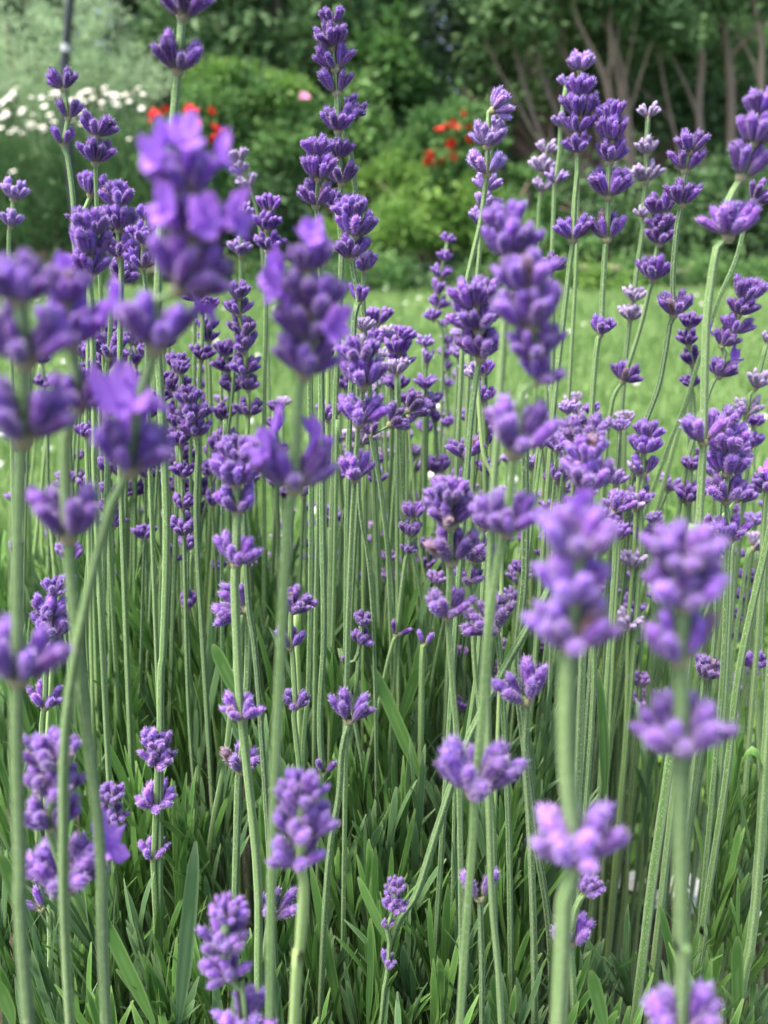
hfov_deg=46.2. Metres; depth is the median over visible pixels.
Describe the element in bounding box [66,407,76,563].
lavender stalk
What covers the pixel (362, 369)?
lavender stalk
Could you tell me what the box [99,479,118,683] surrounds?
lavender stalk
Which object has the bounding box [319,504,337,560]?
lavender stalk
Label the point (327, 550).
lavender stalk
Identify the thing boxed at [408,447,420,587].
lavender stalk
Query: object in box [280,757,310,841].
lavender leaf
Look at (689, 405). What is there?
bare stalk
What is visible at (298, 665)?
bare stalk
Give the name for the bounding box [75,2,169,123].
woodland tree
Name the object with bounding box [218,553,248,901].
bare stalk
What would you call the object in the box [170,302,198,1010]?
bare stalk
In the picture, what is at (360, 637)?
lavender stalk
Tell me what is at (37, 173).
daisy
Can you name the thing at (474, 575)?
lavender stalk
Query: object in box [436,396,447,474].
lavender stalk
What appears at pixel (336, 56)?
lavender stalk
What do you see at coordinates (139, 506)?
bare stalk
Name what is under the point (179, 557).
lavender stalk
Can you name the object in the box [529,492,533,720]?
bare stalk
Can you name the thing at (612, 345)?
grass
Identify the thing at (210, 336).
lavender stalk
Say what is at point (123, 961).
lavender leaf
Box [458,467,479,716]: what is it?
lavender stalk
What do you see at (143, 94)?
daisy
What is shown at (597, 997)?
lavender leaf
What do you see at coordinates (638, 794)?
lavender stalk
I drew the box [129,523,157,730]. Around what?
lavender stalk
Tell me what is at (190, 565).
bare stalk
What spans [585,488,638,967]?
lavender stalk
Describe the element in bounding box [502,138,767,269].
rounded shrub
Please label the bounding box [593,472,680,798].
lavender stalk
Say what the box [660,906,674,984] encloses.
lavender leaf
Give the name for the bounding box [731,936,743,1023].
lavender leaf
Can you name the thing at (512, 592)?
lavender stalk
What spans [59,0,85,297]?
garden pole
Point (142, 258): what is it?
lavender stalk
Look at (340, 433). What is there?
lavender stalk
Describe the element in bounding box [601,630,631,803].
bare stalk
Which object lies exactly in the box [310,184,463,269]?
fern clump
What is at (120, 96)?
daisy
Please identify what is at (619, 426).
lavender stalk
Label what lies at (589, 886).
lavender stalk
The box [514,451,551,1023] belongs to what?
bare stalk
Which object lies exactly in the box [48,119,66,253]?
daisy
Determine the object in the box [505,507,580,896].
lavender stalk
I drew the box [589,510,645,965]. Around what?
lavender stalk
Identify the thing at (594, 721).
lavender stalk
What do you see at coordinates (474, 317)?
lavender stalk
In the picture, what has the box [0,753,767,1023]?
flower bed
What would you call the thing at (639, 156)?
evergreen tree
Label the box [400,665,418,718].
lavender leaf
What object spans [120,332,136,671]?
lavender stalk
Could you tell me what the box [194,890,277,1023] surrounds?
lavender stalk
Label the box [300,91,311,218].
pink flower
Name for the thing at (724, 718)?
bare stalk
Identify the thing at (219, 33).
leafy tree
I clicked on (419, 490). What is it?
bare stalk
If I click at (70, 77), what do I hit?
lavender stalk
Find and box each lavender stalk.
[0,175,32,794]
[0,246,81,1023]
[0,491,26,854]
[24,723,130,1013]
[25,459,28,586]
[25,574,71,1013]
[26,250,111,1023]
[26,465,29,637]
[26,884,53,1001]
[27,503,31,587]
[32,359,49,395]
[40,522,44,565]
[46,64,112,676]
[46,437,50,578]
[49,531,76,832]
[50,480,59,571]
[54,471,82,700]
[58,109,256,1023]
[58,574,81,766]
[63,169,107,784]
[64,205,125,1011]
[64,604,78,764]
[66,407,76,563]
[71,342,83,837]
[73,367,103,739]
[73,449,84,589]
[74,107,130,888]
[79,342,97,835]
[88,323,117,986]
[96,257,139,744]
[97,178,142,931]
[97,455,129,688]
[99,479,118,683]
[100,781,130,984]
[112,317,129,574]
[113,470,132,496]
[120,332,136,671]
[123,204,170,945]
[124,477,147,705]
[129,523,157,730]
[131,342,142,647]
[134,725,177,994]
[136,343,160,787]
[137,506,147,539]
[142,371,173,784]
[147,0,213,973]
[153,370,165,717]
[158,544,190,648]
[161,411,173,892]
[162,341,175,553]
[165,349,207,1023]
[165,386,193,868]
[166,358,190,787]
[167,428,194,754]
[167,431,199,803]
[168,426,187,746]
[169,718,173,881]
[170,512,192,1013]
[173,384,220,897]
[178,534,196,814]
[179,545,194,999]
[182,294,216,805]
[185,399,215,514]
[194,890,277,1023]
[195,296,220,791]
[196,364,204,401]
[199,406,232,808]
[201,460,232,853]
[202,445,215,822]
[206,433,266,1017]
[206,555,227,810]
[209,339,245,930]
[210,580,260,1009]
[212,509,223,891]
[213,394,227,434]
[216,413,240,836]
[222,279,263,901]
[226,200,254,814]
[228,146,273,517]
[244,214,351,1018]
[248,507,255,721]
[248,535,258,934]
[252,191,287,709]
[252,473,263,938]
[253,883,254,925]
[262,885,297,1016]
[264,765,340,1023]
[266,399,288,588]
[267,480,280,724]
[273,584,318,993]
[277,396,293,766]
[279,487,287,507]
[288,487,307,954]
[296,132,337,770]
[303,541,314,590]
[307,503,324,755]
[311,4,359,985]
[314,514,328,574]
[315,343,342,768]
[315,758,336,927]
[317,686,376,1023]
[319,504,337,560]
[327,451,330,503]
[329,192,380,1023]
[333,333,392,1023]
[335,618,412,953]
[336,470,344,735]
[337,609,374,768]
[338,340,343,595]
[338,399,379,955]
[339,356,354,502]
[340,324,346,443]
[342,92,404,762]
[342,433,352,454]
[354,571,364,756]
[356,316,376,983]
[358,384,375,758]
[362,386,432,787]
[365,385,383,728]
[366,305,393,1012]
[367,534,372,571]
[368,454,386,644]
[368,735,370,773]
[369,440,380,561]
[374,379,380,515]
[378,346,388,501]
[378,431,399,499]
[379,323,395,601]
[379,325,417,823]
[379,549,394,579]
[379,875,408,1023]
[381,360,394,816]
[382,356,410,768]
[384,500,425,812]
[394,391,417,594]
[394,430,420,573]
[405,491,417,592]
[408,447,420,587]
[409,333,438,818]
[414,390,431,457]
[416,375,435,595]
[416,399,432,789]
[416,536,439,747]
[416,629,434,924]
[417,417,432,512]
[422,473,481,965]
[423,231,456,780]
[425,342,454,802]
[426,568,445,904]
[427,390,456,808]
[428,274,507,1023]
[431,317,453,536]
[432,246,569,1023]
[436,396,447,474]
[437,86,515,865]
[437,561,441,628]
[438,368,455,789]
[440,416,454,476]
[443,433,486,478]
[448,328,460,467]
[451,468,461,477]
[453,514,497,973]
[455,353,471,743]
[456,115,504,695]
[457,645,468,717]
[457,695,468,725]
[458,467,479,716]
[458,866,500,1023]
[459,438,463,469]
[459,591,516,1004]
[463,361,489,837]
[467,489,488,699]
[468,198,545,1023]
[470,360,494,741]
[470,360,495,495]
[476,358,501,705]
[479,426,491,491]
[491,654,550,1023]
[493,637,509,832]
[497,440,549,794]
[498,454,514,570]
[498,454,541,807]
[498,640,544,836]
[502,534,546,958]
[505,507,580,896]
[508,559,530,743]
[516,471,561,780]
[516,535,521,560]
[519,71,600,866]
[519,480,570,968]
[520,419,568,968]
[520,486,632,1023]
[520,673,600,971]
[521,399,578,866]
[528,138,557,599]
[529,488,578,977]
[530,449,534,491]
[537,250,567,938]
[537,413,548,562]
[538,432,569,996]
[541,639,638,980]
[544,72,574,464]
[545,497,593,1023]
[550,873,606,1023]
[555,48,596,598]
[558,410,614,817]
[559,432,617,1016]
[563,389,582,415]
[574,98,633,745]
[578,127,710,973]
[580,418,630,913]
[581,401,600,413]
[583,100,666,951]
[583,538,623,803]
[585,191,675,705]
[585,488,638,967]
[586,687,654,919]
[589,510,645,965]
[591,526,653,936]
[593,176,767,739]
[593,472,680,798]
[593,522,630,1023]
[593,600,650,954]
[595,518,664,948]
[598,567,628,896]
[599,482,609,561]
[601,571,647,800]
[602,272,767,958]
[604,417,667,999]
[604,458,652,980]
[605,679,633,935]
[606,522,673,1003]
[608,521,619,824]
[609,409,635,878]
[617,670,650,1023]
[618,844,625,1014]
[622,561,651,825]
[623,591,658,822]
[625,515,742,1023]
[629,310,702,929]
[629,475,647,549]
[631,510,663,991]
[631,718,715,940]
[643,85,767,1023]
[643,455,706,989]
[644,667,759,989]
[651,495,685,1017]
[657,447,698,808]
[659,676,672,882]
[660,548,745,983]
[665,606,707,914]
[667,652,719,982]
[672,556,722,875]
[688,330,767,866]
[689,413,765,910]
[689,463,718,922]
[689,504,739,945]
[689,681,712,784]
[690,529,759,947]
[691,568,753,974]
[692,403,754,975]
[692,468,697,523]
[694,440,762,633]
[719,512,739,854]
[721,458,767,1016]
[723,634,750,914]
[739,500,762,708]
[740,510,761,642]
[744,649,766,921]
[758,906,764,996]
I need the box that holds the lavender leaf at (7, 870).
[0,854,13,901]
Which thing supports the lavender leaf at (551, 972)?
on the lavender leaves at (149, 908)
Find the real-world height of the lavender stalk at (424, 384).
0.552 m
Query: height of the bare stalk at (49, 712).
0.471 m
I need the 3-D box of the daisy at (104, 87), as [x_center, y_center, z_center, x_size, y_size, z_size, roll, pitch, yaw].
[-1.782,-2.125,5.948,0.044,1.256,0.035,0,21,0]
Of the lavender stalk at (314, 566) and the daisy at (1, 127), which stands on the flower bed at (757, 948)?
the lavender stalk at (314, 566)
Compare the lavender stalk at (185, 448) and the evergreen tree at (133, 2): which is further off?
the evergreen tree at (133, 2)
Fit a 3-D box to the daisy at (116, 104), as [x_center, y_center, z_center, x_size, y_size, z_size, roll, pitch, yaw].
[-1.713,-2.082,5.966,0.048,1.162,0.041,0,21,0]
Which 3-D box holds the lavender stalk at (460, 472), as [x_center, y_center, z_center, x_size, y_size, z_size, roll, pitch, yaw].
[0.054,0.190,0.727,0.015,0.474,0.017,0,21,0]
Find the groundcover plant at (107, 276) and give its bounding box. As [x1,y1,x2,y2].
[13,246,757,291]
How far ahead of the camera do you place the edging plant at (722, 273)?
5.82 m
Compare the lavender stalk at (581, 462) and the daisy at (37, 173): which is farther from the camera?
the daisy at (37, 173)
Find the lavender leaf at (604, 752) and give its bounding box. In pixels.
[597,669,609,794]
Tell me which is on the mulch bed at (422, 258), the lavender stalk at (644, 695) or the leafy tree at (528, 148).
the leafy tree at (528, 148)
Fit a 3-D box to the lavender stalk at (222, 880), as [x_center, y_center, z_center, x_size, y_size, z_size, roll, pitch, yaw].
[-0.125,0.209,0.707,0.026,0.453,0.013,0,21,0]
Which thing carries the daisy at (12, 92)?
on the mulch bed at (422, 258)
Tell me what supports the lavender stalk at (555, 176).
on the flower bed at (757, 948)
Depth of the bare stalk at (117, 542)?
0.57 m
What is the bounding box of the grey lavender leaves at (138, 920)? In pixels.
[0,508,767,1023]
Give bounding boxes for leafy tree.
[123,0,466,247]
[302,0,463,209]
[447,0,767,213]
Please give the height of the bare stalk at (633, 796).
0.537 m
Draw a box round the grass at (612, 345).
[0,279,767,741]
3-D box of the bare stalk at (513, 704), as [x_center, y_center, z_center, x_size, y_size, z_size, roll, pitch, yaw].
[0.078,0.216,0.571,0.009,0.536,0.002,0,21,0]
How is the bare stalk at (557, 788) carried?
on the flower bed at (757, 948)
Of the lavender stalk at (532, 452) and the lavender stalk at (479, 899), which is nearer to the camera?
the lavender stalk at (479, 899)
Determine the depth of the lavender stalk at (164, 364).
0.55 m
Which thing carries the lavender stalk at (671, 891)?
on the flower bed at (757, 948)
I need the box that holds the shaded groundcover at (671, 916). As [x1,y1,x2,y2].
[493,684,767,998]
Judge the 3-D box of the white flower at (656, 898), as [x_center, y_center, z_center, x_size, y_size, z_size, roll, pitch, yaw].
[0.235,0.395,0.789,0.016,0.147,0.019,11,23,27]
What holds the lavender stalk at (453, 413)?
on the flower bed at (757, 948)
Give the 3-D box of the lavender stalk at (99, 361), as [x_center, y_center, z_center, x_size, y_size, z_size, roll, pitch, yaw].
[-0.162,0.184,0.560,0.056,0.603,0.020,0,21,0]
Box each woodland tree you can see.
[1,0,146,123]
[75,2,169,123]
[354,0,457,212]
[419,3,522,184]
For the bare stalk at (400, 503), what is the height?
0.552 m
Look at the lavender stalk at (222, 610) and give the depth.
0.38 m
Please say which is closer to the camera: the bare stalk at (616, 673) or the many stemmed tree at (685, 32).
the bare stalk at (616, 673)
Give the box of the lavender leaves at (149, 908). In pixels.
[0,580,562,1023]
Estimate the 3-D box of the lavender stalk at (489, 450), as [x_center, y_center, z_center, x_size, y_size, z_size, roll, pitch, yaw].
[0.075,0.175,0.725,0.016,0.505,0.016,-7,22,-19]
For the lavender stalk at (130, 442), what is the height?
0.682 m
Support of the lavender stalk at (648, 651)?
on the flower bed at (757, 948)
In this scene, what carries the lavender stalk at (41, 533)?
on the flower bed at (757, 948)
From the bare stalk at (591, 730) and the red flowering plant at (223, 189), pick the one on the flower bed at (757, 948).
the bare stalk at (591, 730)
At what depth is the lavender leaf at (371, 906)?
0.37 m
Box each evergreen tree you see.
[0,0,121,137]
[79,0,274,165]
[229,0,374,226]
[289,0,471,228]
[417,0,568,192]
[502,32,665,201]
[601,0,767,203]
[674,1,767,230]
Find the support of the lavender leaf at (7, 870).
on the grey lavender leaves at (138, 920)
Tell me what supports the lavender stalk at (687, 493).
on the flower bed at (757, 948)
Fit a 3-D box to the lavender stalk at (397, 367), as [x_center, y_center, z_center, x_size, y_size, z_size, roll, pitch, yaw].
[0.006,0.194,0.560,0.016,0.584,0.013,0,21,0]
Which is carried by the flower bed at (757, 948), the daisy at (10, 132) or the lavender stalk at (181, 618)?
the lavender stalk at (181, 618)
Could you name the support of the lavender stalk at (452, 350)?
on the flower bed at (757, 948)
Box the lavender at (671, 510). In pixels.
[512,466,767,911]
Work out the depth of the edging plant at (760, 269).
5.75 m
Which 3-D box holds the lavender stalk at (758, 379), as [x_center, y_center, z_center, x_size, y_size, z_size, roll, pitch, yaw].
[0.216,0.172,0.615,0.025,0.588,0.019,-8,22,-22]
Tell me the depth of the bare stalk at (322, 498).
0.42 m
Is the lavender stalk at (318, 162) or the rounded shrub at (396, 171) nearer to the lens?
the lavender stalk at (318, 162)
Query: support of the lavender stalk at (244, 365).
on the flower bed at (757, 948)
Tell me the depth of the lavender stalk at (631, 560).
0.50 m
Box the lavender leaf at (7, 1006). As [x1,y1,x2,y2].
[0,981,15,1023]
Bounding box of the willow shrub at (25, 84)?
[0,0,184,264]
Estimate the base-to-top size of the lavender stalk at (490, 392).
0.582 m
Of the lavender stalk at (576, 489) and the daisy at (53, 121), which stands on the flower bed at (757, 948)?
the lavender stalk at (576, 489)
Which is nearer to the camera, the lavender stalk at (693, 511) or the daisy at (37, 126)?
the lavender stalk at (693, 511)
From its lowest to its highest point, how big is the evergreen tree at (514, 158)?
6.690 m
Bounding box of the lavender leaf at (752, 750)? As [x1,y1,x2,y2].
[738,746,762,845]
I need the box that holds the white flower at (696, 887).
[689,874,699,896]
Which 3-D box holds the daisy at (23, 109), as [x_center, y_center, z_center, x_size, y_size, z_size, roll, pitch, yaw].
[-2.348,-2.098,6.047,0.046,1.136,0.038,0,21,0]
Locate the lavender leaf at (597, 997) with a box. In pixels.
[587,970,607,1023]
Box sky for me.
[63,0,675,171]
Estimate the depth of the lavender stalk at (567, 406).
0.47 m
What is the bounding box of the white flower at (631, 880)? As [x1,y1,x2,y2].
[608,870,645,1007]
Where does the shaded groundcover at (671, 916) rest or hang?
on the flower bed at (757, 948)
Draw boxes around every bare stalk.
[25,437,45,611]
[27,363,40,519]
[35,595,59,959]
[72,358,80,470]
[85,556,97,764]
[98,407,144,935]
[115,504,119,569]
[117,501,130,630]
[119,416,157,658]
[137,495,150,874]
[139,476,167,649]
[140,539,150,873]
[148,499,157,571]
[151,480,174,668]
[152,472,172,774]
[167,346,203,599]
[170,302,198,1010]
[172,550,192,773]
[175,446,227,838]
[189,436,206,648]
[193,474,213,674]
[199,314,236,843]
[204,341,208,608]
[204,615,243,1023]
[205,371,222,623]
[206,420,220,625]
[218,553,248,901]
[220,420,226,834]
[241,483,279,987]
[252,504,256,605]
[264,495,279,931]
[272,411,294,585]
[291,540,296,583]
[292,614,301,899]
[301,376,313,1005]
[304,496,306,614]
[317,372,336,1023]
[326,420,339,979]
[331,368,360,762]
[337,423,369,752]
[337,447,353,550]
[339,626,361,811]
[353,521,359,774]
[355,385,378,821]
[359,474,369,606]
[365,681,370,758]
[368,346,387,775]
[378,384,386,514]
[384,429,394,604]
[387,587,550,1023]
[399,376,431,828]
[399,462,404,594]
[400,404,404,623]
[406,415,433,627]
[410,430,422,586]
[412,536,431,724]
[420,348,424,531]
[424,467,462,744]
[431,616,436,831]
[433,428,435,558]
[433,430,478,827]
[446,567,455,1022]
[450,533,486,1017]
[458,674,463,839]
[462,378,464,427]
[462,481,476,615]
[470,636,492,932]
[474,359,503,818]
[475,456,482,528]
[477,428,481,566]
[491,486,557,733]
[509,446,539,763]
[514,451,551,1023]
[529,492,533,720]
[540,413,573,990]
[540,644,602,1016]
[542,444,585,824]
[543,547,631,1023]
[556,548,607,807]
[574,497,596,957]
[581,494,592,821]
[594,512,637,787]
[596,542,611,674]
[601,470,695,956]
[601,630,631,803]
[607,395,690,830]
[609,476,642,1015]
[612,892,617,942]
[614,545,643,735]
[623,473,733,1018]
[629,496,667,914]
[629,523,698,1023]
[631,601,659,955]
[643,344,692,992]
[654,559,657,830]
[666,526,757,899]
[675,471,722,953]
[696,525,767,966]
[707,542,734,959]
[717,551,758,999]
[728,510,767,991]
[730,650,767,1023]
[745,447,760,848]
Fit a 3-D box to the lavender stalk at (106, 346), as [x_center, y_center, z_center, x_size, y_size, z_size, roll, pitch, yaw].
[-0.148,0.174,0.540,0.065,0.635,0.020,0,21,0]
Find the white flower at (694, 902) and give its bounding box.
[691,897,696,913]
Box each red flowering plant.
[130,103,236,255]
[415,110,476,268]
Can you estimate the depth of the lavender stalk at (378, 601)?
0.53 m
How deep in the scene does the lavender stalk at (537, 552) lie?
0.55 m
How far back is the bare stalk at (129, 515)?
0.64 m
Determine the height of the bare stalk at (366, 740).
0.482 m
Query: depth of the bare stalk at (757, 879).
0.37 m
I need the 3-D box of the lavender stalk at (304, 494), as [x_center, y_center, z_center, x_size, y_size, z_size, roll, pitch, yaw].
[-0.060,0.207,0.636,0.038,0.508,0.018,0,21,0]
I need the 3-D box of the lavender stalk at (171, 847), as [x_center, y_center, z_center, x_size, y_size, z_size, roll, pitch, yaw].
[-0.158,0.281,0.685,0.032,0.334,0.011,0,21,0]
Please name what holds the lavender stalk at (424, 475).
on the flower bed at (757, 948)
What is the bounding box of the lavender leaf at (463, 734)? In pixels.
[460,675,480,742]
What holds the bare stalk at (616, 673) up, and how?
on the flower bed at (757, 948)
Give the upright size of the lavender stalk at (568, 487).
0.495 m
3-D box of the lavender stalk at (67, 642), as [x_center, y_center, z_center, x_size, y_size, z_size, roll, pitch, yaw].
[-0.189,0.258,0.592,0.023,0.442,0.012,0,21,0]
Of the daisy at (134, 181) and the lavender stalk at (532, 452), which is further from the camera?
the daisy at (134, 181)
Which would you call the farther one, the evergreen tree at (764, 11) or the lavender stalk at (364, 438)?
the evergreen tree at (764, 11)
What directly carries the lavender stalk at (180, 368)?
on the flower bed at (757, 948)
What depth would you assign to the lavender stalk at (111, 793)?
0.33 m
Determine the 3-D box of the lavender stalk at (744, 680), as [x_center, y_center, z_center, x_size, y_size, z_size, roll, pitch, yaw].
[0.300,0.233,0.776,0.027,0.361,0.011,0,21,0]
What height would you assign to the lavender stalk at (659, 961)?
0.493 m
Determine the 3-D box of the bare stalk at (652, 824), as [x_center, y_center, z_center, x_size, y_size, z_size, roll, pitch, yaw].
[0.187,0.213,0.599,0.026,0.522,0.002,0,21,0]
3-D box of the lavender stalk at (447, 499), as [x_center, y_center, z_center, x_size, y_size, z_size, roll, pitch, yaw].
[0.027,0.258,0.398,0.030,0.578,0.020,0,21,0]
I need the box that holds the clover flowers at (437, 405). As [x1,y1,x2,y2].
[0,288,767,545]
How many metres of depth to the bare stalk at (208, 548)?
0.57 m
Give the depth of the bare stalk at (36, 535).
0.66 m
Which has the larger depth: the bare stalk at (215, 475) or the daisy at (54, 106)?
the daisy at (54, 106)
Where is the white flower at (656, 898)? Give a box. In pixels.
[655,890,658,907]
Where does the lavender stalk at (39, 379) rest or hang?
on the flower bed at (757, 948)
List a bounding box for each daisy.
[0,108,23,249]
[0,115,20,249]
[0,126,18,249]
[0,163,12,254]
[1,99,24,247]
[3,112,25,250]
[4,86,19,171]
[6,95,30,253]
[6,98,32,256]
[7,131,28,248]
[9,95,32,255]
[9,170,26,249]
[10,91,35,254]
[12,128,33,255]
[14,87,38,258]
[18,111,41,268]
[20,107,44,267]
[20,132,41,271]
[25,121,46,266]
[27,124,47,262]
[28,123,48,260]
[29,96,53,263]
[31,113,53,258]
[31,122,52,260]
[34,125,54,254]
[39,96,61,250]
[41,104,63,253]
[48,97,70,253]
[48,115,67,248]
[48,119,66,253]
[49,92,64,172]
[51,120,71,253]
[53,90,62,135]
[54,88,61,135]
[76,95,94,205]
[78,92,91,169]
[79,123,93,205]
[84,89,102,204]
[90,96,95,119]
[102,86,113,162]
[108,93,120,176]
[111,92,118,125]
[112,102,129,204]
[118,95,134,223]
[126,100,138,175]
[126,138,142,288]
[138,106,150,186]
[140,92,153,184]
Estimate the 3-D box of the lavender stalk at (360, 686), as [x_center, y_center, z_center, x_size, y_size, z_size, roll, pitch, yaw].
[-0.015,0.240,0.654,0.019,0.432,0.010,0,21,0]
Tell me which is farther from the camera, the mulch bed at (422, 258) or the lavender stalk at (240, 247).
the mulch bed at (422, 258)
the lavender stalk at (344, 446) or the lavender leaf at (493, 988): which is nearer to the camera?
the lavender leaf at (493, 988)
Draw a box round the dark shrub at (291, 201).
[140,155,331,262]
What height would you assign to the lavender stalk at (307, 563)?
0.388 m
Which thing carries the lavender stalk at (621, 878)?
on the flower bed at (757, 948)
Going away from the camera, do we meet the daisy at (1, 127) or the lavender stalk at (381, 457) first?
the lavender stalk at (381, 457)
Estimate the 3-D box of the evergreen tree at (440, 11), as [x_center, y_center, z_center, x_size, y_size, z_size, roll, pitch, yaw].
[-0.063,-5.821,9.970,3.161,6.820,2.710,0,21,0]
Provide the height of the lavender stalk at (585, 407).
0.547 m
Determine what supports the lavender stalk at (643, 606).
on the flower bed at (757, 948)
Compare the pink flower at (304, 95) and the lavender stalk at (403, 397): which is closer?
the lavender stalk at (403, 397)
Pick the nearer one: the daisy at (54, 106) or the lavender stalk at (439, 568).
the lavender stalk at (439, 568)
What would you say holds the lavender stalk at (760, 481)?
on the flower bed at (757, 948)
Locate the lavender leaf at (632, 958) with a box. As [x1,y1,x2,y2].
[619,945,651,967]
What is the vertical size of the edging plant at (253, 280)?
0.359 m
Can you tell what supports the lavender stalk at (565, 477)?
on the flower bed at (757, 948)
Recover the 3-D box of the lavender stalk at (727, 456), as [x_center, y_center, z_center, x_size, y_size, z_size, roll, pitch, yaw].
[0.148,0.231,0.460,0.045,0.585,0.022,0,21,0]
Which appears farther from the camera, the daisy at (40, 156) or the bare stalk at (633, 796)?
the daisy at (40, 156)
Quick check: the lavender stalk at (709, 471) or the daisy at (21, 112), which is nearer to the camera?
the lavender stalk at (709, 471)
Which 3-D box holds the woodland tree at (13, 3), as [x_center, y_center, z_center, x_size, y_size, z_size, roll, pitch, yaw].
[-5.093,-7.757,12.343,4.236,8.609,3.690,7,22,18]
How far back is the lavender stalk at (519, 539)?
0.70 m
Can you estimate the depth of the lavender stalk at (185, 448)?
0.57 m
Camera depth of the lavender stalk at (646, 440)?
0.49 m
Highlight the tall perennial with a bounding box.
[0,102,218,262]
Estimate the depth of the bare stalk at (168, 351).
0.62 m
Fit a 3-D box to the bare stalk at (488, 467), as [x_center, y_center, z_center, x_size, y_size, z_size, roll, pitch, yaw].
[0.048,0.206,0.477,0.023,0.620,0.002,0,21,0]
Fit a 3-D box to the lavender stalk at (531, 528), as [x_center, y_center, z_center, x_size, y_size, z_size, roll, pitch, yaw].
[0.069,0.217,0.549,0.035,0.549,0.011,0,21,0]
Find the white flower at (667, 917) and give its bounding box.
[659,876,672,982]
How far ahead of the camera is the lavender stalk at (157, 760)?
0.41 m
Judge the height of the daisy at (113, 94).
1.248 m
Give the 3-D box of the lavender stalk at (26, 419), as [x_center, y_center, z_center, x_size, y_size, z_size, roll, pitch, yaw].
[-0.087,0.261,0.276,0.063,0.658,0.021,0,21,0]
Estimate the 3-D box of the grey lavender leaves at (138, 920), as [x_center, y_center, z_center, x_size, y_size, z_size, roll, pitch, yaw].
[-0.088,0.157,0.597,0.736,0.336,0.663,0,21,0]
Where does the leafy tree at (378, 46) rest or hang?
on the mulch bed at (422, 258)
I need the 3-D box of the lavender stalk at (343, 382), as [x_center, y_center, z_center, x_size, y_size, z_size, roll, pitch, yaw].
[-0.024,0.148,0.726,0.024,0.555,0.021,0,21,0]
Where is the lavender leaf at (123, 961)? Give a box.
[108,918,155,1023]
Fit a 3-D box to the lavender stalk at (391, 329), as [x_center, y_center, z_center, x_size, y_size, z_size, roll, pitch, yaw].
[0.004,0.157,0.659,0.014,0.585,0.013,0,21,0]
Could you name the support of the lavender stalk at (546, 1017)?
on the flower bed at (757, 948)
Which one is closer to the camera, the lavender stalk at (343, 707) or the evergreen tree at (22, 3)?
the lavender stalk at (343, 707)
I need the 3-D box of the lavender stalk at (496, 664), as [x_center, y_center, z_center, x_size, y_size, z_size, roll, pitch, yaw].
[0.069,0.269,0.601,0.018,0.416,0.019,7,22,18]
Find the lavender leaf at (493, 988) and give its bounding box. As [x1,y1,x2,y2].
[490,974,497,1020]
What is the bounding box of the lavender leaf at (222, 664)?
[211,644,234,694]
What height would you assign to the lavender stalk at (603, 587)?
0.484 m
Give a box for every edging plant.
[222,252,264,284]
[237,260,288,293]
[284,257,344,280]
[322,244,424,293]
[370,240,462,293]
[433,242,483,285]
[451,254,502,289]
[543,250,591,287]
[570,246,655,292]
[607,245,670,288]
[620,259,689,286]
[663,236,743,283]
[680,249,751,289]
[727,256,767,282]
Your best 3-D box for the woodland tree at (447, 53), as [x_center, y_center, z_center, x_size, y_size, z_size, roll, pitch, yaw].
[1.625,-7.700,12.196,4.122,8.295,3.473,0,21,0]
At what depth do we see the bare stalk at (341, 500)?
0.57 m
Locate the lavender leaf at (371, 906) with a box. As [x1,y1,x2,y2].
[357,876,386,941]
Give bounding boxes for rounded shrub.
[152,53,326,249]
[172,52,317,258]
[342,143,543,265]
[372,76,602,264]
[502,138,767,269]
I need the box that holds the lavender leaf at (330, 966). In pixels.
[309,865,342,1023]
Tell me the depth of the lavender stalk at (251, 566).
0.69 m
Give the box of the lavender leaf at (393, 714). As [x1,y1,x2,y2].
[371,665,419,777]
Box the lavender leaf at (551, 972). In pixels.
[548,935,553,1020]
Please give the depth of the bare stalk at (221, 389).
0.56 m
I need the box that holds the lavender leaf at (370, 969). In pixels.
[366,923,373,1023]
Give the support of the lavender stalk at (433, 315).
on the flower bed at (757, 948)
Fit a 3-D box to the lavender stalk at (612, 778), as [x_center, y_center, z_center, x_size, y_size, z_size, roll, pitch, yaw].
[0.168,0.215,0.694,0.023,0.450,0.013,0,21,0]
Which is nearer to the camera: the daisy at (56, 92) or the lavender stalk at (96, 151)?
the lavender stalk at (96, 151)
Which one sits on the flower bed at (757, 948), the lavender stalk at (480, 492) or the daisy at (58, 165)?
the lavender stalk at (480, 492)
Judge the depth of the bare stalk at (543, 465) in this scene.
0.56 m
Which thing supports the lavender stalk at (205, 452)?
on the flower bed at (757, 948)
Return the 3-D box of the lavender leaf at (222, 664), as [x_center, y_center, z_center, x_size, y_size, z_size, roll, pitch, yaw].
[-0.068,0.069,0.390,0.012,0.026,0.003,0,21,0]
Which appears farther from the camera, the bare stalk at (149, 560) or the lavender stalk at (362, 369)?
the bare stalk at (149, 560)
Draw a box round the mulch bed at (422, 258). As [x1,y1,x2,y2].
[2,230,755,284]
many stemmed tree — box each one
[458,0,700,264]
[625,0,767,255]
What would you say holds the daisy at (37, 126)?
on the mulch bed at (422, 258)
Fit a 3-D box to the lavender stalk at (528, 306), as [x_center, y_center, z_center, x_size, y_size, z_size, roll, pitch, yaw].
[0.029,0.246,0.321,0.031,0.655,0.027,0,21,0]

